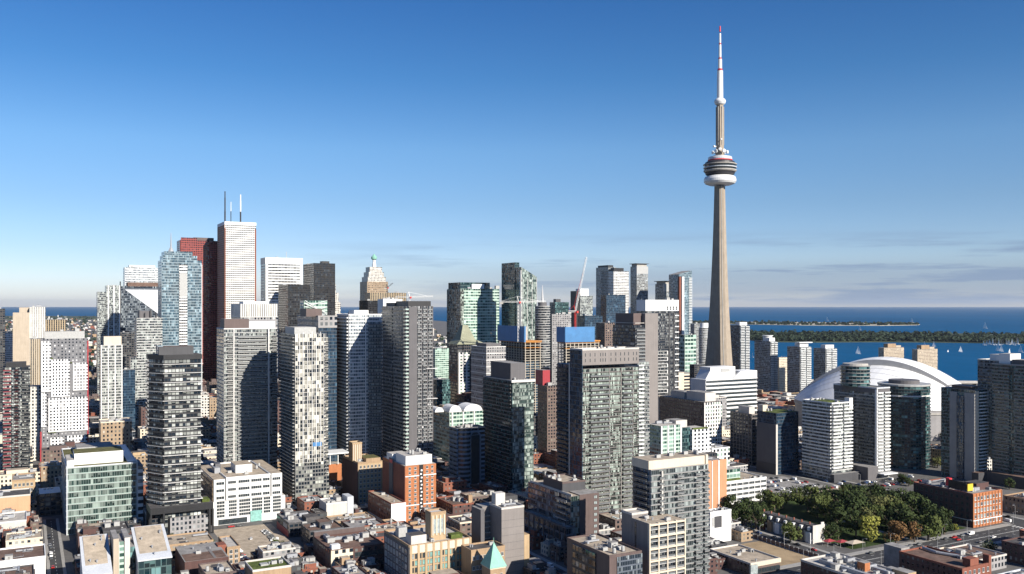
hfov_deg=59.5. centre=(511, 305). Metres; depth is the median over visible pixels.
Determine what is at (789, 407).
city building
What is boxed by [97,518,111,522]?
city building
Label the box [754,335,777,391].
condo tower
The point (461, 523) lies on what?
brick building
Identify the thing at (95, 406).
city building
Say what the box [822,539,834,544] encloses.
patio canopy
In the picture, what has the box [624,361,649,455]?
condo tower
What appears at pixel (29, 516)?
city building
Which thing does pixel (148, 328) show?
condo tower
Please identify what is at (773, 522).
terrace
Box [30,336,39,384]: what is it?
office tower
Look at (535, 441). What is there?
city building
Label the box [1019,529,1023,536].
city building
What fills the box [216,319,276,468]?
condo tower
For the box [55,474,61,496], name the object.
city building
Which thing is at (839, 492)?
broadleaf tree
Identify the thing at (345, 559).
city building
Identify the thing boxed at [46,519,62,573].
road
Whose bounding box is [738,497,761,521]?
broadleaf tree
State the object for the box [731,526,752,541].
city building
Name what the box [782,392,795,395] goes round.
city building
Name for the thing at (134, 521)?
city building
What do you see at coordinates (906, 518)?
broadleaf tree
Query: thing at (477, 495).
city building
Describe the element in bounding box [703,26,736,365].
communications tower
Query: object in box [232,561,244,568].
city building
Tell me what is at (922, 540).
sidewalk
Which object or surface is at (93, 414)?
city building
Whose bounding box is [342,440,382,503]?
brick building
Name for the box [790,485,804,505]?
broadleaf tree
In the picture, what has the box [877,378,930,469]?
condo tower
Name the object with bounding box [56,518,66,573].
sidewalk
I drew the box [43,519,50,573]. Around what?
sidewalk
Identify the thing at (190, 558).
brick building
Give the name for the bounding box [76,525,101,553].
city building
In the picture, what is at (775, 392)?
city building
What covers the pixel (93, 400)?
city building
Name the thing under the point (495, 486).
city building
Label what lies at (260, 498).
window
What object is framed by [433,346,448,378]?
office tower
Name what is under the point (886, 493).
broadleaf tree
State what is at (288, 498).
city building
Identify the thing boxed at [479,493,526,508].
city building
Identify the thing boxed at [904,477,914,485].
broadleaf tree
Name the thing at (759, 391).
city building
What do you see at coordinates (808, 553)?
hoarding
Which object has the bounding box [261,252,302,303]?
office tower
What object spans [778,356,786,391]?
apartment block
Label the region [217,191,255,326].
office tower
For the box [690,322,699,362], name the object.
condo tower
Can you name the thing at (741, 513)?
broadleaf tree
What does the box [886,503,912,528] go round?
broadleaf tree
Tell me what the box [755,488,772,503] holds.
broadleaf tree
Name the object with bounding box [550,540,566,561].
city building
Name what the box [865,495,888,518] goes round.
broadleaf tree
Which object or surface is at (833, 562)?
brick building
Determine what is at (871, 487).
broadleaf tree
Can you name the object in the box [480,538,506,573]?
church
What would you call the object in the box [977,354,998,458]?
condo tower
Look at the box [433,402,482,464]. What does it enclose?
office tower
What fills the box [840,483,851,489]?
broadleaf tree
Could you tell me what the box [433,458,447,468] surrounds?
city building
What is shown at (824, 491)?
broadleaf tree
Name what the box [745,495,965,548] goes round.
park lawn
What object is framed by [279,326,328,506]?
condo tower
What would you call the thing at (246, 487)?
window
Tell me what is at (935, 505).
broadleaf tree
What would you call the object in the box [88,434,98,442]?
city building
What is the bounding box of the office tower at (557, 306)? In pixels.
[550,299,568,313]
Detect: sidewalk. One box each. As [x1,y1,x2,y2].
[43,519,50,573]
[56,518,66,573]
[529,551,566,571]
[741,525,829,553]
[749,465,1007,523]
[753,538,810,556]
[780,562,800,568]
[798,471,1023,519]
[846,523,1010,555]
[881,540,1001,565]
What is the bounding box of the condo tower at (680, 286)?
[669,271,691,334]
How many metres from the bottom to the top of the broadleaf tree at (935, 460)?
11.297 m
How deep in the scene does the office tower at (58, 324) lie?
1360.71 m
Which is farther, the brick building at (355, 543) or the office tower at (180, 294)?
the office tower at (180, 294)
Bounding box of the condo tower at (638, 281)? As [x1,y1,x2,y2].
[630,263,647,312]
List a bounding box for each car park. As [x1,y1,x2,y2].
[214,523,293,561]
[766,476,824,492]
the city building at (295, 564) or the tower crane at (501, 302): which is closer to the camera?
the city building at (295, 564)
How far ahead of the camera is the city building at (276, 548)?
529.46 m
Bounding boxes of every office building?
[0,428,1,446]
[0,445,32,470]
[0,510,26,528]
[0,543,45,573]
[61,441,142,534]
[79,524,171,573]
[201,460,284,525]
[310,493,353,518]
[567,533,641,573]
[649,418,716,457]
[658,390,721,444]
[690,365,757,419]
[709,507,730,541]
[711,444,729,465]
[727,465,766,503]
[730,405,756,464]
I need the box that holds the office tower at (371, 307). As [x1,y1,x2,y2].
[359,299,377,313]
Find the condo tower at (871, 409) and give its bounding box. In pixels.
[833,362,897,480]
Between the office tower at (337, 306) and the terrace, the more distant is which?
the office tower at (337, 306)
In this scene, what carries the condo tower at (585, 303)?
on the ground at (69, 545)
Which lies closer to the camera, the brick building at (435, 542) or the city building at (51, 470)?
the brick building at (435, 542)
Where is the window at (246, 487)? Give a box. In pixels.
[238,486,249,489]
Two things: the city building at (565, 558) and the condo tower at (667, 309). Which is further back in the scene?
the condo tower at (667, 309)
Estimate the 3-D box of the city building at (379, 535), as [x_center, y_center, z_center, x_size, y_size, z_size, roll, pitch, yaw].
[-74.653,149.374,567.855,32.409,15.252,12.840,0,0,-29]
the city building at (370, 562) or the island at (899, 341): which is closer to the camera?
the city building at (370, 562)
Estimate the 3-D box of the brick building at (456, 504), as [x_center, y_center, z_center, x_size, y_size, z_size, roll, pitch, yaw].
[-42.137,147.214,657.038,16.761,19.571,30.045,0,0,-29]
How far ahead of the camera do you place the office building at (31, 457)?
819.42 m
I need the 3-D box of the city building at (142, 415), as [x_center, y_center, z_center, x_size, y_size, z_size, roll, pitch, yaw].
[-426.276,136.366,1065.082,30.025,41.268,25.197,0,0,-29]
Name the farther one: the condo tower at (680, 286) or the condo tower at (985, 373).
the condo tower at (680, 286)
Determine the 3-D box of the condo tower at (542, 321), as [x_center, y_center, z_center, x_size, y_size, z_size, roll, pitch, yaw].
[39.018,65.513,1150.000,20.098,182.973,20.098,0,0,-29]
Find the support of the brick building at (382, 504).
on the ground at (69, 545)
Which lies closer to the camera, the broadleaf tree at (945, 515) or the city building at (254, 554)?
the city building at (254, 554)
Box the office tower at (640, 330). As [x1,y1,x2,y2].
[612,313,657,422]
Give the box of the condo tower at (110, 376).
[99,336,122,418]
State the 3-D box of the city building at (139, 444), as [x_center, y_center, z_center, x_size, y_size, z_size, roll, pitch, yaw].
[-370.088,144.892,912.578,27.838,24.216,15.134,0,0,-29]
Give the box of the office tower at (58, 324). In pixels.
[46,317,65,330]
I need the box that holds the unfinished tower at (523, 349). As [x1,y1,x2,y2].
[497,325,541,412]
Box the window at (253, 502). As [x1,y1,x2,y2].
[252,500,262,503]
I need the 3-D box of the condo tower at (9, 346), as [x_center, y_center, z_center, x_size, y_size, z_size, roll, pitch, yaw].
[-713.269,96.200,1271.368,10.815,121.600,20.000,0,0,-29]
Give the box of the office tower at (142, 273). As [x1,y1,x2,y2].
[123,265,157,285]
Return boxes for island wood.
[692,320,918,324]
[750,329,1023,342]
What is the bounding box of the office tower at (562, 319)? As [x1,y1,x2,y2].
[550,312,570,384]
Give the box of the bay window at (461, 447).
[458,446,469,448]
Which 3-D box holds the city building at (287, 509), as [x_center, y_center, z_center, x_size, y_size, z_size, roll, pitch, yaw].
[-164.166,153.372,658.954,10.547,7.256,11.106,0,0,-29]
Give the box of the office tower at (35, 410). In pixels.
[30,384,40,460]
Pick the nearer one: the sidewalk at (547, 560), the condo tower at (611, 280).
the sidewalk at (547, 560)
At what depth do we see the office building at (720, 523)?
594.55 m
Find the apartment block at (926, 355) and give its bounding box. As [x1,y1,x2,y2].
[912,345,937,369]
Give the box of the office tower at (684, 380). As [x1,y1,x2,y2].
[679,371,689,389]
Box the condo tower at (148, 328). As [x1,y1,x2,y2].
[129,310,162,419]
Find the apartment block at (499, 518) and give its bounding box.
[471,491,528,573]
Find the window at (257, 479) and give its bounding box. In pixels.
[251,478,261,481]
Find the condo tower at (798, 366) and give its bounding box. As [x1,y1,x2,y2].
[787,342,812,392]
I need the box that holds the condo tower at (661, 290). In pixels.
[654,281,668,299]
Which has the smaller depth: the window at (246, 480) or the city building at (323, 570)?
the city building at (323, 570)
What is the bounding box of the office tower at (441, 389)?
[433,377,449,405]
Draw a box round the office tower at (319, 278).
[303,261,334,314]
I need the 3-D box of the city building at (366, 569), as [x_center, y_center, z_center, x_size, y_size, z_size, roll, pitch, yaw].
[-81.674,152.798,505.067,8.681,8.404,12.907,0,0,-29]
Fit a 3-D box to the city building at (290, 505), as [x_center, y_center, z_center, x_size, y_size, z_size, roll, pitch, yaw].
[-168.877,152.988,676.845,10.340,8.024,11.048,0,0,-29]
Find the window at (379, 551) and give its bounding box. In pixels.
[377,549,382,553]
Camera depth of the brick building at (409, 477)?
652.05 m
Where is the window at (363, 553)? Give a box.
[360,551,366,556]
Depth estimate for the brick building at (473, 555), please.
489.16 m
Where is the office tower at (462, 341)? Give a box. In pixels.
[448,325,482,403]
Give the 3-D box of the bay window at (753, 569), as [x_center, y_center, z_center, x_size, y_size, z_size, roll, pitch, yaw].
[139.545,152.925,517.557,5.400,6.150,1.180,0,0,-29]
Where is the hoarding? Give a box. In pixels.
[752,534,818,556]
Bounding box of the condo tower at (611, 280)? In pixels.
[596,265,628,315]
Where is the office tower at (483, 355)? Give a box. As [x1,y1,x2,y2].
[471,342,505,407]
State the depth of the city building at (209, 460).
860.19 m
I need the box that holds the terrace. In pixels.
[759,509,824,543]
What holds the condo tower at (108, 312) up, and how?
on the ground at (69, 545)
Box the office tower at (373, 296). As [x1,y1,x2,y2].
[365,291,405,300]
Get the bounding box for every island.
[692,322,919,325]
[751,332,1023,343]
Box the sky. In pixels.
[0,0,1023,306]
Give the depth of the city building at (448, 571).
476.70 m
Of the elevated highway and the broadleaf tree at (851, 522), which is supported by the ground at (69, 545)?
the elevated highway
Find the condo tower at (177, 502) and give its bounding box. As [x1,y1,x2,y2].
[145,345,213,534]
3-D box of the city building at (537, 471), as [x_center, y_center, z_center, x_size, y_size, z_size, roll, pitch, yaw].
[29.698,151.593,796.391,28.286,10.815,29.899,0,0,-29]
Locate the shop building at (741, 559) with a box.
[709,544,780,573]
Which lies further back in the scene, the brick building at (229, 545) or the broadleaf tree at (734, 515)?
the broadleaf tree at (734, 515)
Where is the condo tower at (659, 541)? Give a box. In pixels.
[621,507,685,573]
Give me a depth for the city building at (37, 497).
703.82 m
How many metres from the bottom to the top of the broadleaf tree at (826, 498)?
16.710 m
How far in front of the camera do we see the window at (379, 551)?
530.34 m
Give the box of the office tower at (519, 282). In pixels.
[502,262,536,344]
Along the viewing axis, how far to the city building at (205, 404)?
1081.47 m
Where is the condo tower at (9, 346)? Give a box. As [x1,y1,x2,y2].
[5,330,12,365]
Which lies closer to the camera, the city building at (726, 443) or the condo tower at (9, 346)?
the city building at (726, 443)
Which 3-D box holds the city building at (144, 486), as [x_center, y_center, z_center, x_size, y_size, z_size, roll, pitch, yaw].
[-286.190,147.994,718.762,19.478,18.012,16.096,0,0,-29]
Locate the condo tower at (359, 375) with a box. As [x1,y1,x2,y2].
[337,310,381,462]
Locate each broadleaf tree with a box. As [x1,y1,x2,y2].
[720,494,740,508]
[726,499,750,524]
[729,507,738,519]
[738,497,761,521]
[746,505,766,529]
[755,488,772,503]
[758,502,768,510]
[763,492,784,511]
[775,488,790,508]
[781,520,802,540]
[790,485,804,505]
[791,484,818,511]
[807,492,828,517]
[815,493,832,516]
[818,485,836,501]
[821,522,839,542]
[824,496,853,523]
[824,506,846,529]
[825,486,847,501]
[830,521,846,538]
[831,493,863,520]
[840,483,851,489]
[843,490,866,508]
[845,509,869,536]
[852,484,869,495]
[854,498,873,510]
[856,506,874,525]
[857,514,880,541]
[862,489,883,505]
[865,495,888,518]
[866,482,881,496]
[868,504,885,523]
[877,506,900,530]
[881,486,895,495]
[882,520,908,542]
[884,494,900,506]
[886,498,907,520]
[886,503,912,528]
[888,488,916,511]
[894,474,907,484]
[898,508,919,528]
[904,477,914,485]
[905,496,930,519]
[907,490,924,509]
[907,521,922,541]
[912,504,936,526]
[914,513,944,540]
[925,503,948,510]
[931,456,940,467]
[935,506,954,533]
[979,539,998,550]
[1003,477,1015,488]
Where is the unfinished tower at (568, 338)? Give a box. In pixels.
[556,327,600,362]
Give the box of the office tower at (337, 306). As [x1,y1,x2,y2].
[335,284,341,314]
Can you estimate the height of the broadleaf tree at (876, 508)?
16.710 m
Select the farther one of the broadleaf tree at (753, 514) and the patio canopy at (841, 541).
the broadleaf tree at (753, 514)
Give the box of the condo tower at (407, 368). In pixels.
[381,301,437,461]
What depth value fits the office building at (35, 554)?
517.63 m
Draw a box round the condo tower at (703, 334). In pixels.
[698,323,707,363]
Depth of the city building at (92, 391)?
1445.42 m
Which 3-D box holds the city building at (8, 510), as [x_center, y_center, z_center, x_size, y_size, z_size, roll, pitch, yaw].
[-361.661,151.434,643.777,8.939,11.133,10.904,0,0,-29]
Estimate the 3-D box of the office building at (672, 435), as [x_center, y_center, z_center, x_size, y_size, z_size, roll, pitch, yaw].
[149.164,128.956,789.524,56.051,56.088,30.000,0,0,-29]
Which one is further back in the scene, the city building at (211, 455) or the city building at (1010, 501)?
the city building at (211, 455)
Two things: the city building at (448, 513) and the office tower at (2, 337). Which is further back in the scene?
the office tower at (2, 337)
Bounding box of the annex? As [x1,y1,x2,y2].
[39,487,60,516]
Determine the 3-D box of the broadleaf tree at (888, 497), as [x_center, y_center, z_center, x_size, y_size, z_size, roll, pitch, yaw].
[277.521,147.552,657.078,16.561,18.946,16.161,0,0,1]
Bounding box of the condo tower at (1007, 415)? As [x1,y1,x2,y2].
[985,353,1023,488]
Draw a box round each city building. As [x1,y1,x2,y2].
[0,467,39,493]
[0,564,33,573]
[1,507,15,512]
[2,527,31,547]
[6,529,42,547]
[26,511,31,526]
[29,511,35,517]
[30,500,36,510]
[30,515,41,529]
[36,491,38,504]
[40,460,61,487]
[41,444,74,461]
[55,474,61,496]
[62,441,82,445]
[74,554,79,569]
[75,518,87,528]
[75,561,79,573]
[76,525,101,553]
[78,522,103,528]
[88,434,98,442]
[89,379,95,385]
[89,388,95,394]
[89,393,98,400]
[89,398,98,403]
[89,403,98,413]
[89,412,98,415]
[89,416,98,422]
[89,423,98,434]
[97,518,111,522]
[100,520,129,534]
[127,518,142,527]
[131,450,146,467]
[133,435,146,450]
[135,420,138,434]
[138,426,146,437]
[139,404,146,425]
[143,481,146,503]
[143,505,145,525]
[167,531,212,565]
[180,570,189,573]
[198,560,235,573]
[201,392,208,416]
[201,416,215,425]
[201,427,210,439]
[201,439,216,444]
[201,444,216,447]
[201,458,216,463]
[203,446,216,452]
[203,452,216,458]
[206,424,216,432]
[207,379,216,392]
[209,393,216,416]
[211,432,216,438]
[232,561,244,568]
[236,565,244,573]
[250,548,257,559]
[258,541,295,558]
[278,400,280,420]
[280,508,294,512]
[284,552,301,563]
[285,494,292,502]
[285,502,296,510]
[286,559,300,573]
[293,571,311,573]
[294,544,305,556]
[297,495,321,510]
[301,518,343,542]
[301,561,322,573]
[302,555,316,561]
[304,542,312,555]
[314,566,331,573]
[326,512,374,523]
[329,479,337,486]
[329,485,339,494]
[329,492,341,497]
[331,562,367,573]
[335,555,357,565]
[341,517,382,527]
[349,508,363,513]
[357,503,367,511]
[357,557,379,569]
[362,567,369,572]
[365,521,412,531]
[368,529,384,542]
[368,569,385,573]
[382,518,396,522]
[408,520,417,524]
[410,517,424,522]
[421,507,453,521]
[429,568,462,573]
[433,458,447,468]
[436,471,449,476]
[436,476,466,494]
[437,465,449,470]
[445,488,480,495]
[455,392,470,403]
[459,512,470,517]
[460,490,493,505]
[467,483,478,489]
[479,481,507,492]
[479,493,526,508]
[515,489,527,499]
[523,561,549,573]
[528,529,542,549]
[529,557,546,564]
[534,413,537,435]
[534,435,537,449]
[534,451,541,462]
[534,462,554,468]
[534,467,556,479]
[539,470,556,479]
[540,537,554,556]
[540,567,560,573]
[544,449,556,465]
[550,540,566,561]
[564,552,566,565]
[599,509,621,529]
[599,522,614,536]
[610,529,621,537]
[709,539,726,547]
[709,552,724,569]
[709,555,717,573]
[716,394,726,427]
[722,426,729,436]
[722,436,729,440]
[723,441,729,446]
[730,454,749,468]
[730,461,747,471]
[731,517,740,528]
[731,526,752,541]
[757,389,769,393]
[757,393,771,397]
[757,400,774,404]
[767,394,784,397]
[768,391,782,393]
[768,398,786,404]
[768,406,784,409]
[776,396,790,400]
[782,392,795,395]
[782,406,794,410]
[787,399,794,404]
[798,456,801,468]
[930,446,940,463]
[938,547,976,556]
[948,544,1006,570]
[987,457,991,469]
[1003,492,1023,514]
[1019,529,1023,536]
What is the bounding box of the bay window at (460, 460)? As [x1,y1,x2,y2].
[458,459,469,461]
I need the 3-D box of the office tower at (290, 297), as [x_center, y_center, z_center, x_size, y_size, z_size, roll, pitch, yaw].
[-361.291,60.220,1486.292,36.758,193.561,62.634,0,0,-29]
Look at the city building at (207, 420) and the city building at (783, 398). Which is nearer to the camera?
the city building at (207, 420)
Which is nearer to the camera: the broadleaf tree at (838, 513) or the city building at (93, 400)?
the broadleaf tree at (838, 513)
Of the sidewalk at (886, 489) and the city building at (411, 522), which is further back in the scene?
the sidewalk at (886, 489)
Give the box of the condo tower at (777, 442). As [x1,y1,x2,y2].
[756,404,798,474]
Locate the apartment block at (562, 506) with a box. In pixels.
[524,473,598,545]
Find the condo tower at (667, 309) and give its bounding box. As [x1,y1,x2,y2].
[636,297,678,395]
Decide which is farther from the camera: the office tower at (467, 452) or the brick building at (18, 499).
the office tower at (467, 452)
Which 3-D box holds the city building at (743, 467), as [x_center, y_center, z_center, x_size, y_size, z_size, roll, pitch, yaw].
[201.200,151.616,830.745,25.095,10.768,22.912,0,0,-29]
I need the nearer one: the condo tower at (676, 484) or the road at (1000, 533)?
the condo tower at (676, 484)
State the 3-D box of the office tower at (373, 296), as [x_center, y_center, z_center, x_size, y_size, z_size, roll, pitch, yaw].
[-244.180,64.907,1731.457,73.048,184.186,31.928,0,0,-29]
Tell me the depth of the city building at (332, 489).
717.27 m
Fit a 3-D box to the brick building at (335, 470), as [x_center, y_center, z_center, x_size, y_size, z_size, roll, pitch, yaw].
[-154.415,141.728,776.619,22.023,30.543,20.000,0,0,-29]
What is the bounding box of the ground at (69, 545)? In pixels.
[5,319,1023,573]
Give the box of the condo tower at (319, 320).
[297,309,336,461]
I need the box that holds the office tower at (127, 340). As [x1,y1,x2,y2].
[120,331,133,368]
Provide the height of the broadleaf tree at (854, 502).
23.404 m
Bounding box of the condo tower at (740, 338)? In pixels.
[730,322,749,369]
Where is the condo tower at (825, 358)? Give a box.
[814,345,836,379]
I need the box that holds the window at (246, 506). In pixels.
[239,505,249,508]
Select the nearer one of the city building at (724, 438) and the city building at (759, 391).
the city building at (724, 438)
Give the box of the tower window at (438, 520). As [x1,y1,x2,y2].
[437,518,439,532]
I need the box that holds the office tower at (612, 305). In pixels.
[601,294,625,324]
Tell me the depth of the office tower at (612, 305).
1507.53 m
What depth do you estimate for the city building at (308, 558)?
525.93 m
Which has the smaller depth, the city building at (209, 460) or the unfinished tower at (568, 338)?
the city building at (209, 460)
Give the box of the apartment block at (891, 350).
[878,343,903,357]
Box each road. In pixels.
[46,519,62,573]
[529,554,566,573]
[750,465,1023,525]
[752,531,827,554]
[780,525,1023,573]
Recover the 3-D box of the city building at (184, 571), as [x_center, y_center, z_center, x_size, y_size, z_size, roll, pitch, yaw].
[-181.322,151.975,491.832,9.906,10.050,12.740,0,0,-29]
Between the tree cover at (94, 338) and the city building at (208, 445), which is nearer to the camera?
the city building at (208, 445)
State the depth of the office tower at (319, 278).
1575.85 m
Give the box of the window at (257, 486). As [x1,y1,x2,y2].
[251,485,261,488]
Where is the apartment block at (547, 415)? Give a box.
[535,369,556,462]
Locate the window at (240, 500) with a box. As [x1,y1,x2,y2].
[239,498,250,501]
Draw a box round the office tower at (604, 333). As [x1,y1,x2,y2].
[596,321,614,346]
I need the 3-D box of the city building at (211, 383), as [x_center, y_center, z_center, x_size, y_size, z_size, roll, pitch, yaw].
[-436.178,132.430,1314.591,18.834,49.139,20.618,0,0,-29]
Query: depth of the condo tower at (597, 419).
632.65 m
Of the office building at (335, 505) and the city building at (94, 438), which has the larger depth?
the city building at (94, 438)
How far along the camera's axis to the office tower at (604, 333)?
1154.58 m
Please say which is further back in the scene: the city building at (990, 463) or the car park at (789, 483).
the city building at (990, 463)
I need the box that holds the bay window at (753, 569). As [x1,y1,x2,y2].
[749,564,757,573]
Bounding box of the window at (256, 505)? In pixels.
[252,504,262,507]
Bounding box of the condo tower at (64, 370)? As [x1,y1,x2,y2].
[40,328,88,461]
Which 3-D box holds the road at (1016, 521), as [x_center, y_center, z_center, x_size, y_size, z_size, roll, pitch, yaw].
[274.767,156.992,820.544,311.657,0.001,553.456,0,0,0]
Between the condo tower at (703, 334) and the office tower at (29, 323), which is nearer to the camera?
the office tower at (29, 323)
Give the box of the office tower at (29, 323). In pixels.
[13,305,45,364]
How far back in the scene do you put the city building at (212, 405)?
1085.91 m
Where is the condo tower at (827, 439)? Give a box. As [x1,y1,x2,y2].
[802,397,859,482]
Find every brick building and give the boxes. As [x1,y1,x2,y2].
[0,488,30,512]
[12,472,34,500]
[175,542,228,573]
[215,535,239,563]
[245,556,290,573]
[277,510,319,537]
[313,525,383,571]
[328,449,348,480]
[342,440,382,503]
[367,489,405,521]
[382,448,435,521]
[384,508,471,573]
[436,494,473,515]
[448,515,470,534]
[461,540,504,573]
[800,551,915,573]
[884,542,990,573]
[914,477,1001,527]
[1001,536,1023,565]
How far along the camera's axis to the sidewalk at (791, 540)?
595.28 m
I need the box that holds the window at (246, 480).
[238,479,249,482]
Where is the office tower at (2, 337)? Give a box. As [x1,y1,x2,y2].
[0,307,4,411]
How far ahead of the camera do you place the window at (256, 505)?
652.25 m
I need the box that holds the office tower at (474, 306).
[447,282,498,347]
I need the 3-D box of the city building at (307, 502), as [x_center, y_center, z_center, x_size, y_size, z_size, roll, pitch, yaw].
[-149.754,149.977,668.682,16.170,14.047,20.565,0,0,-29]
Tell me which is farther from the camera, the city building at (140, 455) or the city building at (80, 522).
the city building at (140, 455)
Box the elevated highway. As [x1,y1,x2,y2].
[811,379,977,384]
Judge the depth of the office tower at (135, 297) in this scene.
1460.52 m
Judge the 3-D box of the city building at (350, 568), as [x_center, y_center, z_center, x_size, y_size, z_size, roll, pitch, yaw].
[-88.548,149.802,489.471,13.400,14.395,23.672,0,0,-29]
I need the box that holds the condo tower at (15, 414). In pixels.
[2,361,29,470]
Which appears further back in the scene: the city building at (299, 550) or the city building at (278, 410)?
the city building at (278, 410)
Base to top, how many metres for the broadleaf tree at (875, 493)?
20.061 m
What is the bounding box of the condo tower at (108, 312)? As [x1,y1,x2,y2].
[96,285,119,393]
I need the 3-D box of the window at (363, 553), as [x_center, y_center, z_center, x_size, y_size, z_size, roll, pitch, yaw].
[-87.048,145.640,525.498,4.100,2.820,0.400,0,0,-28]
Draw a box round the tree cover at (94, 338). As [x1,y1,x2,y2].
[5,315,446,368]
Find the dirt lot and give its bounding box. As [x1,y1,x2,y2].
[741,541,808,565]
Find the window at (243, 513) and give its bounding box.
[239,512,249,515]
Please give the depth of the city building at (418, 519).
623.23 m
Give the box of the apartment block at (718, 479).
[708,456,726,508]
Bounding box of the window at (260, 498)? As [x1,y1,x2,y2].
[252,497,262,500]
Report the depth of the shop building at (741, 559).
530.49 m
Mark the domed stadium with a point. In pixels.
(881, 368)
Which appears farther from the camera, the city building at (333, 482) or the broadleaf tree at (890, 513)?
the city building at (333, 482)
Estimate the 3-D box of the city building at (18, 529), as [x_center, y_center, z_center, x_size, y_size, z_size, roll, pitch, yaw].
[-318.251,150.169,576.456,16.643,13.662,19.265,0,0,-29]
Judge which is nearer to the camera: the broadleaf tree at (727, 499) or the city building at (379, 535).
the city building at (379, 535)
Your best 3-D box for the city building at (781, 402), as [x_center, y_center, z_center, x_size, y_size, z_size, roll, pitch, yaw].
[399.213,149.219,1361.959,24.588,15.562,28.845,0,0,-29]
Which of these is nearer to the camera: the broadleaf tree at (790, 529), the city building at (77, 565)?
the city building at (77, 565)
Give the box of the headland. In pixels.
[5,316,95,319]
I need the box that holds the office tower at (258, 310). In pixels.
[231,301,277,445]
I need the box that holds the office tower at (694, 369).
[690,363,704,377]
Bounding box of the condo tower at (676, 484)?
[632,449,709,573]
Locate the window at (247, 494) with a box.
[238,493,249,496]
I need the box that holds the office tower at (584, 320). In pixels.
[578,314,601,346]
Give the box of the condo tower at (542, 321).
[535,285,549,369]
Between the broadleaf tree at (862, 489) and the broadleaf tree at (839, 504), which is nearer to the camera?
the broadleaf tree at (839, 504)
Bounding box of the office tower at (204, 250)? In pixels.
[177,237,216,380]
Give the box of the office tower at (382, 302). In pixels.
[378,297,401,313]
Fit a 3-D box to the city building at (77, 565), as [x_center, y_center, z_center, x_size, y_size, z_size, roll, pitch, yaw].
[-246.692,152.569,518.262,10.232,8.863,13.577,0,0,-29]
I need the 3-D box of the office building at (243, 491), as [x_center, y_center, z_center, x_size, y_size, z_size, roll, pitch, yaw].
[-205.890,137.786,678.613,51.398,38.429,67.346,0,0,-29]
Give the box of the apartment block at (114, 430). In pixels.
[99,417,131,451]
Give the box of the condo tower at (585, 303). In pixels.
[571,289,592,326]
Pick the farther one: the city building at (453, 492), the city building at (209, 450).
the city building at (209, 450)
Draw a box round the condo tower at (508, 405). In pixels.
[482,360,535,491]
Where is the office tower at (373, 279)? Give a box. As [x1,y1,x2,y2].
[360,254,387,300]
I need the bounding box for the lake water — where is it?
[1,307,1023,380]
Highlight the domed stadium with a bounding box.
[794,357,960,440]
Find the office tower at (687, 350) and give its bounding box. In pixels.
[679,334,695,371]
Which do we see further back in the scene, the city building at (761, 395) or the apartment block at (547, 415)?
the city building at (761, 395)
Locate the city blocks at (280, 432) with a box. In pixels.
[89,367,930,551]
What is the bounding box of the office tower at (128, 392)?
[122,367,134,429]
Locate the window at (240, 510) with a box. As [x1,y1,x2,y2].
[239,508,250,511]
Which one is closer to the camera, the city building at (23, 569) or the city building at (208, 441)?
the city building at (23, 569)
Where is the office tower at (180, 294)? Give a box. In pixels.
[158,238,201,391]
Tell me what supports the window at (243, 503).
in the office building at (243, 491)
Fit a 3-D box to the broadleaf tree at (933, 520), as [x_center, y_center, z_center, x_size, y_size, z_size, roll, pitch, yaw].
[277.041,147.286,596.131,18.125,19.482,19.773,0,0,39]
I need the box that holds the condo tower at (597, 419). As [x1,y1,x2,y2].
[556,345,638,512]
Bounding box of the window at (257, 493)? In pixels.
[251,492,261,495]
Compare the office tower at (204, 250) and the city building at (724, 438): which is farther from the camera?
the office tower at (204, 250)
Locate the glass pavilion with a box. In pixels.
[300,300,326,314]
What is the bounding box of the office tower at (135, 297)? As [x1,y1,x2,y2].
[120,281,157,331]
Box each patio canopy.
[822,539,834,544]
[835,539,845,547]
[845,540,863,548]
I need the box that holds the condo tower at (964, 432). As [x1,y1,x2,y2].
[941,384,988,480]
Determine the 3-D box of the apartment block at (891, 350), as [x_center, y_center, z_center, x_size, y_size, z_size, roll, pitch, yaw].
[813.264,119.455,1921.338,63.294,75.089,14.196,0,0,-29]
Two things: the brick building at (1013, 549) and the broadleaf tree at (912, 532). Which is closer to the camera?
the brick building at (1013, 549)
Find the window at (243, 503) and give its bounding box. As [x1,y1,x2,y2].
[239,502,250,505]
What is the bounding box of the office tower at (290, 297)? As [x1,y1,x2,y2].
[278,284,309,380]
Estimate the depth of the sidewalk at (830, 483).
802.95 m
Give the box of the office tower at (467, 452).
[449,423,484,484]
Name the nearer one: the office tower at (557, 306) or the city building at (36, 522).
the city building at (36, 522)
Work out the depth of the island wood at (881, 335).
4119.20 m
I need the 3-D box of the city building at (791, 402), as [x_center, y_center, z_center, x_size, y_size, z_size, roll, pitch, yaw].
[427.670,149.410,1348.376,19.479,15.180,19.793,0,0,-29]
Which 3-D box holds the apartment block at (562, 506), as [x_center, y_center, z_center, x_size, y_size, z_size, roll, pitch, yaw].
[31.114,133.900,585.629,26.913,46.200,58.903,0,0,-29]
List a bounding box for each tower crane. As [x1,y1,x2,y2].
[395,292,430,299]
[500,296,541,340]
[567,257,586,326]
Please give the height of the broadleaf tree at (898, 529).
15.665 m

